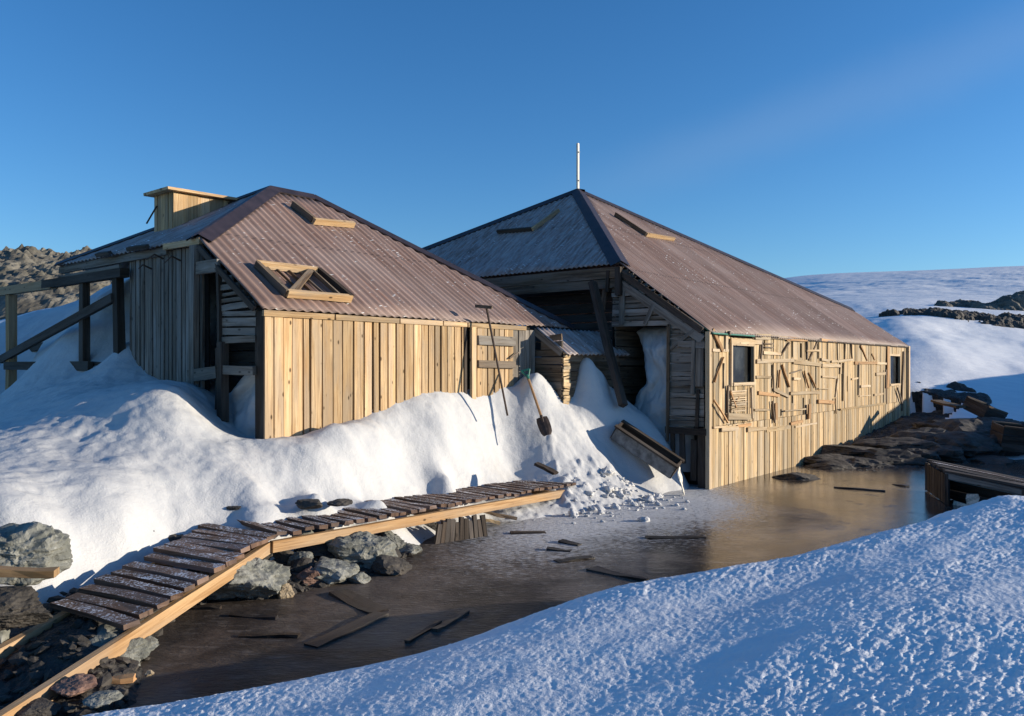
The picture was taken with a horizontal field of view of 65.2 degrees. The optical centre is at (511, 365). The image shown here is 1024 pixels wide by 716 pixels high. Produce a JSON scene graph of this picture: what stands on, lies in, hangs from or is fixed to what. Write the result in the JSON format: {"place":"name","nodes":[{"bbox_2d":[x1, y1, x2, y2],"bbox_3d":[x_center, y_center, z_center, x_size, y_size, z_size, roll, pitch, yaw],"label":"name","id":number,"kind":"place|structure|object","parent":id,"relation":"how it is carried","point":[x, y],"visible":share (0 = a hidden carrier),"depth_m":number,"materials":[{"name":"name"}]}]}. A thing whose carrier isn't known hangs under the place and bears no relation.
{"place":"outdoors","nodes":[
{"label":"outdoors","id":0,"kind":"place"},
{"bbox_2d":[0,244,111,319],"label":"rocky hill","id":1,"kind":"structure","parent":0,"point":[21,264],"depth_m":33.62,"materials":[{"name":"grey stone"}]},
{"bbox_2d":[0,522,438,715],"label":"ground","id":2,"kind":"structure","parent":0,"point":[51,659],"depth_m":4.67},
{"bbox_2d":[0,628,9,643],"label":"stone","id":3,"kind":"object","parent":2,"relation":"on","point":[4,635],"visible":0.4,"depth_m":4.88,"materials":[{"name":"grey stone"}]},
{"bbox_2d":[0,521,72,585],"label":"boulder","id":4,"kind":"object","parent":2,"relation":"on","point":[34,544],"visible":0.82,"depth_m":5.32,"materials":[{"name":"grey stone"}]},
{"bbox_2d":[17,697,61,715],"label":"stone","id":5,"kind":"object","parent":2,"relation":"on","point":[40,706],"visible":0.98,"depth_m":4.07,"materials":[{"name":"grey stone"}]},
{"bbox_2d":[50,673,96,697],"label":"stone","id":6,"kind":"object","parent":2,"relation":"on","point":[75,685],"visible":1,"depth_m":4.26,"materials":[{"name":"stone"}]},
{"bbox_2d":[82,690,123,708],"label":"stone","id":7,"kind":"object","parent":2,"relation":"on","point":[97,699],"visible":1,"depth_m":4.12,"materials":[{"name":"grey stone"}]},
{"bbox_2d":[89,624,159,665],"bbox_3d":[-2.478,1.771,4.983,0.486,0.290,0.460,0,0,29],"label":"boulder","id":8,"kind":"object","parent":2,"relation":"on","point":[143,648],"visible":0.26,"depth_m":4.92,"materials":[{"name":"grey stone"}]},
{"bbox_2d":[112,673,136,684],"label":"loose board","id":9,"kind":"object","parent":2,"relation":"on","point":[125,678],"visible":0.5,"depth_m":4.52,"materials":[{"name":"beige wood"}]},
{"bbox_2d":[0,523,276,715],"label":"boardwalk","id":10,"kind":"structure","parent":2,"relation":"on","point":[159,582],"depth_m":5.52,"materials":[{"name":"brown wood"}]},
{"bbox_2d":[168,534,182,541],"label":"boulder","id":11,"kind":"object","parent":2,"relation":"on","point":[172,537],"visible":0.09,"depth_m":6.86,"materials":[{"name":"grey stone"}]},
{"bbox_2d":[200,557,290,600],"bbox_3d":[-2.098,1.704,6.404,0.739,0.478,0.624,0,0,-36],"label":"boulder","id":12,"kind":"object","parent":2,"relation":"on","point":[258,577],"visible":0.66,"depth_m":6.27,"materials":[{"name":"grey stone"}]},
{"bbox_2d":[273,550,293,562],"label":"stone","id":13,"kind":"object","parent":2,"relation":"on","point":[285,555],"visible":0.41,"depth_m":7.00,"materials":[{"name":"black stone"}]},
{"bbox_2d":[277,582,294,598],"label":"stone","id":14,"kind":"object","parent":2,"relation":"on","point":[286,591],"visible":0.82,"depth_m":6.37,"materials":[{"name":"beige stone"}]},
{"bbox_2d":[287,551,313,565],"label":"stone","id":15,"kind":"object","parent":2,"relation":"on","point":[299,554],"visible":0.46,"depth_m":6.94,"materials":[{"name":"grey stone"}]},
{"bbox_2d":[290,557,314,572],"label":"stone","id":16,"kind":"object","parent":2,"relation":"on","point":[299,565],"visible":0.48,"depth_m":6.85,"materials":[{"name":"grey stone"}]},
{"bbox_2d":[292,529,313,536],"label":"stone","id":17,"kind":"object","parent":2,"relation":"on","point":[307,532],"visible":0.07,"depth_m":7.33,"materials":[{"name":"grey stone"}]},
{"bbox_2d":[295,566,323,585],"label":"stone","id":18,"kind":"object","parent":2,"relation":"on","point":[308,575],"visible":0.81,"depth_m":6.67,"materials":[{"name":"stone"}]},
{"bbox_2d":[297,526,333,558],"bbox_3d":[-1.843,1.700,7.476,0.590,0.390,0.605,0,0,33],"label":"boulder","id":19,"kind":"object","parent":2,"relation":"on","point":[318,550],"visible":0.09,"depth_m":7.25,"materials":[{"name":"grey stone"}]},
{"bbox_2d":[314,556,359,584],"bbox_3d":[-1.530,1.776,6.889,0.453,0.224,0.426,0,0,0],"label":"boulder","id":20,"kind":"object","parent":2,"relation":"on","point":[332,571],"visible":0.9,"depth_m":6.75,"materials":[{"name":"grey stone"}]},
{"bbox_2d":[348,572,370,583],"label":"stone","id":21,"kind":"object","parent":2,"relation":"on","point":[361,577],"visible":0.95,"depth_m":6.80,"materials":[{"name":"grey stone"}]},
{"bbox_2d":[327,531,397,568],"bbox_3d":[-1.375,1.784,7.333,0.670,0.490,0.487,0,0,0],"label":"boulder","id":22,"kind":"object","parent":2,"relation":"on","point":[366,548],"visible":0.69,"depth_m":7.18,"materials":[{"name":"grey stone"}]},
{"bbox_2d":[371,554,411,575],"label":"boulder","id":23,"kind":"object","parent":2,"relation":"on","point":[383,564],"visible":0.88,"depth_m":7.10,"materials":[{"name":"grey stone"}]},
{"bbox_2d":[379,530,405,548],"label":"boulder","id":24,"kind":"object","parent":2,"relation":"on","point":[397,540],"visible":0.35,"depth_m":7.87,"materials":[{"name":"grey stone"}]},
{"bbox_2d":[395,549,401,557],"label":"stone","id":25,"kind":"object","parent":2,"relation":"on","point":[398,553],"visible":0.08,"depth_m":7.50,"materials":[{"name":"grey stone"}]},
{"bbox_2d":[237,480,575,552],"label":"boardwalk","id":26,"kind":"structure","parent":2,"relation":"on","point":[423,509],"depth_m":8.21,"materials":[{"name":"brown wood"}]},
{"bbox_2d":[399,543,422,554],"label":"boulder","id":27,"kind":"object","parent":2,"relation":"on","point":[413,549],"visible":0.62,"depth_m":7.84,"materials":[{"name":"grey stone"}]},
{"bbox_2d":[0,267,689,603],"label":"snow","id":28,"kind":"structure","parent":0,"point":[110,462],"depth_m":8.61,"materials":[{"name":"white snow"}]},
{"bbox_2d":[226,506,240,509],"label":"stone","id":29,"kind":"object","parent":28,"relation":"on","point":[232,507],"visible":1,"depth_m":7.31,"materials":[{"name":"grey stone"}]},
{"bbox_2d":[229,375,254,436],"bbox_3d":[-2.947,0.325,9.158,1.314,1.250,0.472,0,0,35],"label":"snow drift","id":30,"kind":"object","parent":28,"relation":"on","point":[242,402],"visible":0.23,"depth_m":9.02,"materials":[{"name":"white snow"}]},
{"bbox_2d":[0,185,574,438],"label":"hipped hut","id":31,"kind":"object","parent":28,"relation":"on","point":[280,254],"visible":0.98,"depth_m":10.19,"materials":[{"name":"beige wood"}]},
{"bbox_2d":[470,327,518,398],"bbox_3d":[-0.243,0.209,11.384,0.089,1.491,0.997,0,0,40],"label":"door","id":32,"kind":"structure","parent":31,"relation":"in","point":[482,364],"depth_m":11.29,"materials":[{"name":"brown wood"}]},
{"bbox_2d":[295,499,322,509],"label":"stone","id":33,"kind":"object","parent":28,"relation":"on","point":[303,504],"visible":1,"depth_m":7.50,"materials":[{"name":"grey stone"}]},
{"bbox_2d":[327,498,352,506],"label":"stone","id":34,"kind":"object","parent":28,"relation":"on","point":[341,502],"visible":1,"depth_m":7.63,"materials":[{"name":"grey stone"}]},
{"bbox_2d":[475,304,507,415],"bbox_3d":[-0.258,-0.083,10.914,0.529,1.515,0.128,0,0,28],"label":"rake","id":35,"kind":"object","parent":28,"relation":"on","point":[486,307],"visible":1,"depth_m":10.90,"materials":[{"name":"wood"}]},
{"bbox_2d":[521,368,551,435],"bbox_3d":[0.329,0.499,11.190,0.156,0.936,0.670,0,0,-30],"label":"shovel","id":36,"kind":"object","parent":28,"relation":"in","point":[544,425],"visible":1,"depth_m":11.02,"materials":[{"name":"brown wood"}]},
{"bbox_2d":[534,462,558,474],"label":"loose board","id":37,"kind":"object","parent":28,"relation":"on","point":[550,470],"visible":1,"depth_m":10.04,"materials":[{"name":"brown wood"}]},
{"bbox_2d":[534,327,629,404],"bbox_3d":[1.127,0.232,12.628,0.661,1.638,1.798,0,0,40],"label":"porch","id":38,"kind":"object","parent":28,"relation":"on","point":[576,346],"visible":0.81,"depth_m":12.08,"materials":[{"name":"metal"}]},
{"bbox_2d":[588,280,627,407],"bbox_3d":[1.483,-0.373,12.504,0.166,2.029,1.086,0,0,-23],"label":"leaning timber","id":39,"kind":"object","parent":28,"relation":"on","point":[607,345],"visible":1,"depth_m":12.45,"materials":[{"name":"brown wood"}]},
{"bbox_2d":[562,466,689,523],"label":"snow lumps","id":40,"kind":"object","parent":28,"relation":"on","point":[654,498],"visible":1,"depth_m":10.77,"materials":[{"name":"white snow"}]},
{"bbox_2d":[610,420,684,495],"bbox_3d":[2.002,1.333,11.727,1.109,1.048,0.418,0,0,22],"label":"trough","id":41,"kind":"object","parent":28,"relation":"on","point":[651,452],"visible":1,"depth_m":11.68,"materials":[{"name":"grey wood"}]},
{"bbox_2d":[634,327,694,471],"bbox_3d":[2.319,0.507,12.874,1.421,2.285,0.534,0,0,39],"label":"snow drift","id":42,"kind":"object","parent":28,"relation":"on","point":[650,402],"visible":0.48,"depth_m":12.67,"materials":[{"name":"white snow"}]},
{"bbox_2d":[0,266,1023,459],"bbox_3d":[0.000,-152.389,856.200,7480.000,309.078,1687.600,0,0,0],"label":"snow slope","id":43,"kind":"structure","parent":0,"point":[978,357],"depth_m":44.60,"materials":[{"name":"white snow"}]},
{"bbox_2d":[879,307,1023,328],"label":"rock outcrop","id":44,"kind":"object","parent":43,"relation":"on","point":[1008,319],"visible":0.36,"depth_m":53.66,"materials":[{"name":"grey stone"}]},
{"bbox_2d":[934,290,1023,310],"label":"rock outcrop","id":45,"kind":"object","parent":43,"relation":"on","point":[1015,301],"visible":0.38,"depth_m":87.69,"materials":[{"name":"grey stone"}]},
{"bbox_2d":[0,0,1023,277],"label":"sky","id":46,"kind":"structure","parent":0,"point":[783,138],"materials":[{"name":"blue"}]},
{"bbox_2d":[83,495,1023,715],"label":"snow bank","id":47,"kind":"structure","parent":0,"point":[924,618],"depth_m":3.49,"materials":[{"name":"white snow"}]},
{"bbox_2d":[124,459,1023,708],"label":"pond ice","id":48,"kind":"structure","parent":0,"point":[499,575],"depth_m":7.30,"materials":[{"name":"brown ice"}]},
{"bbox_2d":[144,669,153,676],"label":"stone","id":49,"kind":"object","parent":48,"relation":"on","point":[150,672],"visible":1,"depth_m":4.58,"materials":[{"name":"grey stone"}]},
{"bbox_2d":[188,605,221,609],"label":"loose board","id":50,"kind":"object","parent":48,"relation":"on","point":[210,607],"visible":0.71,"depth_m":6.07,"materials":[{"name":"brown wood"}]},
{"bbox_2d":[228,613,278,619],"bbox_3d":[-1.900,1.846,5.880,0.395,0.041,0.051,0,0,12],"label":"loose board","id":51,"kind":"object","parent":48,"relation":"on","point":[272,617],"visible":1,"depth_m":5.87,"materials":[{"name":"brown wood"}]},
{"bbox_2d":[238,632,300,638],"bbox_3d":[-1.659,1.845,5.458,0.424,0.040,0.063,0,0,1],"label":"loose board","id":52,"kind":"object","parent":48,"relation":"on","point":[273,635],"visible":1,"depth_m":5.44,"materials":[{"name":"brown wood"}]},
{"bbox_2d":[304,611,388,647],"bbox_3d":[-1.142,1.845,5.602,0.129,0.042,0.768,0,0,28],"label":"loose board","id":53,"kind":"object","parent":48,"relation":"on","point":[350,628],"visible":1,"depth_m":5.56,"materials":[{"name":"brown wood"}]},
{"bbox_2d":[328,589,388,613],"bbox_3d":[-1.201,1.847,6.253,0.180,0.038,0.683,0,0,-39],"label":"loose board","id":54,"kind":"object","parent":48,"relation":"on","point":[357,601],"visible":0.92,"depth_m":6.25,"materials":[{"name":"brown wood"}]},
{"bbox_2d":[404,620,441,643],"bbox_3d":[-0.612,1.847,5.539,0.046,0.039,0.459,0,0,24],"label":"loose board","id":55,"kind":"object","parent":48,"relation":"on","point":[422,632],"visible":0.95,"depth_m":5.53,"materials":[{"name":"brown wood"}]},
{"bbox_2d":[431,610,469,631],"bbox_3d":[-0.439,1.846,5.778,0.056,0.040,0.486,0,0,25],"label":"loose board","id":56,"kind":"object","parent":48,"relation":"on","point":[448,622],"visible":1,"depth_m":5.74,"materials":[{"name":"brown wood"}]},
{"bbox_2d":[434,514,487,543],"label":"wooden posts","id":57,"kind":"object","parent":48,"relation":"in","point":[451,530],"visible":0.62,"depth_m":8.50,"materials":[{"name":"brown wood"}]},
{"bbox_2d":[486,519,499,524],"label":"loose board","id":58,"kind":"object","parent":48,"relation":"on","point":[493,521],"visible":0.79,"depth_m":9.20,"materials":[{"name":"brown wood"}]},
{"bbox_2d":[484,512,516,519],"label":"loose board","id":59,"kind":"object","parent":48,"relation":"on","point":[503,516],"visible":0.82,"depth_m":9.34,"materials":[{"name":"brown wood"}]},
{"bbox_2d":[510,531,545,534],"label":"loose board","id":60,"kind":"object","parent":48,"relation":"on","point":[525,532],"visible":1,"depth_m":8.81,"materials":[{"name":"brown wood"}]},
{"bbox_2d":[546,546,570,551],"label":"loose board","id":61,"kind":"object","parent":48,"relation":"on","point":[548,548],"visible":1,"depth_m":8.00,"materials":[{"name":"brown wood"}]},
{"bbox_2d":[558,539,581,545],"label":"loose board","id":62,"kind":"object","parent":48,"relation":"on","point":[565,541],"visible":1,"depth_m":8.31,"materials":[{"name":"brown wood"}]},
{"bbox_2d":[553,555,594,562],"bbox_3d":[0.596,1.843,7.614,0.398,0.036,0.120,0,0,-24],"label":"loose board","id":63,"kind":"object","parent":48,"relation":"on","point":[576,558],"visible":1,"depth_m":7.59,"materials":[{"name":"brown wood"}]},
{"bbox_2d":[586,566,648,580],"bbox_3d":[0.957,1.845,7.078,0.624,0.041,0.169,0,0,42],"label":"loose board","id":64,"kind":"object","parent":48,"relation":"on","point":[598,569],"visible":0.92,"depth_m":7.09,"materials":[{"name":"brown wood"}]},
{"bbox_2d":[645,535,705,538],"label":"loose board","id":65,"kind":"object","parent":48,"relation":"on","point":[677,537],"visible":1,"depth_m":8.56,"materials":[{"name":"brown wood"}]},
{"bbox_2d":[772,472,819,480],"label":"boulder","id":66,"kind":"object","parent":48,"relation":"on","point":[800,476],"visible":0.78,"depth_m":13.03,"materials":[{"name":"grey stone"}]},
{"bbox_2d":[834,486,884,491],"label":"loose board","id":67,"kind":"object","parent":48,"relation":"on","point":[859,488],"visible":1,"depth_m":11.93,"materials":[{"name":"brown wood"}]},
{"bbox_2d":[925,459,1023,505],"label":"platform","id":68,"kind":"structure","parent":48,"relation":"on","point":[943,485],"depth_m":10.67,"materials":[{"name":"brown wood"}]},
{"bbox_2d":[840,382,991,471],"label":"ground","id":69,"kind":"structure","parent":0,"point":[888,430],"depth_m":20.79,"materials":[{"name":"dark rock"}]},
{"bbox_2d":[423,143,909,489],"bbox_3d":[2.892,-1.356,19.587,9.908,6.657,11.931,0,0,39],"label":"pyramid hut","id":70,"kind":"object","parent":69,"relation":"on","point":[784,373],"visible":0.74,"depth_m":14.49,"materials":[{"name":"beige wood"}]},
{"bbox_2d":[729,342,754,385],"bbox_3d":[3.715,-0.027,12.943,0.114,0.701,0.930,0,0,39],"label":"window","id":71,"kind":"structure","parent":70,"relation":"in","point":[739,355],"depth_m":13.02,"materials":[{"name":"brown wood"}]},
{"bbox_2d":[889,354,900,385],"bbox_3d":[9.563,0.103,20.046,0.113,0.797,1.031,0,0,39],"label":"window","id":72,"kind":"structure","parent":70,"relation":"in","point":[893,357],"depth_m":20.28,"materials":[{"name":"brown wood"}]},
{"bbox_2d":[803,453,852,463],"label":"boulder","id":73,"kind":"object","parent":69,"relation":"on","point":[813,459],"visible":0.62,"depth_m":14.93,"materials":[{"name":"grey stone"}]},
{"bbox_2d":[806,461,855,469],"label":"boulder","id":74,"kind":"object","parent":69,"relation":"on","point":[831,465],"visible":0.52,"depth_m":14.35,"materials":[{"name":"grey stone"}]},
{"bbox_2d":[820,444,872,456],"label":"boulder","id":75,"kind":"object","parent":69,"relation":"on","point":[849,450],"visible":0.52,"depth_m":15.54,"materials":[{"name":"grey stone"}]},
{"bbox_2d":[848,456,894,467],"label":"boulder","id":76,"kind":"object","parent":69,"relation":"on","point":[860,462],"visible":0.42,"depth_m":14.63,"materials":[{"name":"grey stone"}]},
{"bbox_2d":[858,448,926,465],"bbox_3d":[7.056,1.836,15.220,1.358,0.519,1.107,0,0,0],"label":"boulder","id":77,"kind":"object","parent":69,"relation":"on","point":[897,456],"visible":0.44,"depth_m":14.92,"materials":[{"name":"grey stone"}]},
{"bbox_2d":[851,436,939,449],"bbox_3d":[7.709,1.629,16.247,1.587,0.361,1.335,0,0,0],"label":"boulder","id":78,"kind":"object","parent":69,"relation":"on","point":[901,443],"visible":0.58,"depth_m":15.96,"materials":[{"name":"grey stone"}]},
{"bbox_2d":[889,427,948,441],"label":"boulder","id":79,"kind":"object","parent":69,"relation":"on","point":[927,433],"visible":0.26,"depth_m":16.45,"materials":[{"name":"grey stone"}]},
{"bbox_2d":[906,448,940,461],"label":"boulder","id":80,"kind":"object","parent":69,"relation":"on","point":[928,454],"visible":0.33,"depth_m":15.16,"materials":[{"name":"grey stone"}]},
{"bbox_2d":[930,410,941,414],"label":"boulder","id":81,"kind":"object","parent":69,"relation":"on","point":[936,412],"visible":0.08,"depth_m":21.01,"materials":[{"name":"grey stone"}]},
{"bbox_2d":[911,418,965,428],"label":"boulder","id":82,"kind":"object","parent":69,"relation":"on","point":[931,424],"visible":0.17,"depth_m":17.73,"materials":[{"name":"brown stone"}]},
{"bbox_2d":[928,444,965,461],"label":"boulder","id":83,"kind":"object","parent":69,"relation":"on","point":[948,453],"visible":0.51,"depth_m":15.30,"materials":[{"name":"grey stone"}]},
{"bbox_2d":[947,381,976,392],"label":"boulder","id":84,"kind":"object","parent":69,"relation":"on","point":[955,385],"visible":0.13,"depth_m":22.32,"materials":[{"name":"grey stone"}]},
{"bbox_2d":[938,419,990,435],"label":"boulder","id":85,"kind":"object","parent":69,"relation":"on","point":[980,427],"visible":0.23,"depth_m":16.78,"materials":[{"name":"grey stone"}]},
{"bbox_2d":[933,431,1002,457],"bbox_3d":[9.075,1.640,16.242,1.696,0.613,1.424,0,0,0],"label":"boulder","id":86,"kind":"object","parent":69,"relation":"on","point":[971,444],"visible":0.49,"depth_m":15.78,"materials":[{"name":"grey stone"}]},
{"bbox_2d":[990,421,1023,452],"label":"crate","id":87,"kind":"object","parent":86,"relation":"on","point":[1008,429],"visible":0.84,"depth_m":15.75,"materials":[{"name":"brown wood"}]},
{"bbox_2d":[967,455,1013,464],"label":"boulder","id":88,"kind":"object","parent":69,"relation":"on","point":[993,459],"visible":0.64,"depth_m":15.24,"materials":[{"name":"grey stone"}]},
{"bbox_2d":[976,417,1019,423],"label":"boulder","id":89,"kind":"object","parent":69,"relation":"on","point":[988,419],"visible":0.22,"depth_m":17.32,"materials":[{"name":"grey stone"}]},
{"bbox_2d":[986,433,1023,456],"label":"boulder","id":90,"kind":"object","parent":69,"relation":"on","point":[1001,453],"visible":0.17,"depth_m":15.98,"materials":[{"name":"grey stone"}]},
{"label":"stone","id":91,"kind":"object","parent":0,"visible":0},
{"bbox_2d":[0,586,52,630],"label":"boulder","id":92,"kind":"object","parent":91,"relation":"on","point":[21,606],"visible":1,"depth_m":4.84,"materials":[{"name":"grey stone"}]},
{"bbox_2d":[0,566,59,578],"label":"loose board","id":93,"kind":"object","parent":92,"relation":"on","point":[27,572],"visible":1,"depth_m":4.93,"materials":[{"name":"brown wood"}]},
{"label":"boulder","id":94,"kind":"object","parent":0,"visible":0},
{"bbox_2d":[963,396,1007,417],"bbox_3d":[10.748,1.010,18.194,0.686,0.640,0.652,0,0,-17],"label":"crate","id":95,"kind":"object","parent":94,"relation":"on","point":[979,408],"visible":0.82,"depth_m":18.00,"materials":[{"name":"brown wood"}]},
{"bbox_2d":[931,400,965,407],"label":"loose board","id":96,"kind":"object","parent":95,"relation":"on","point":[946,403],"visible":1,"depth_m":18.51,"materials":[{"name":"brown wood"}]}
]}

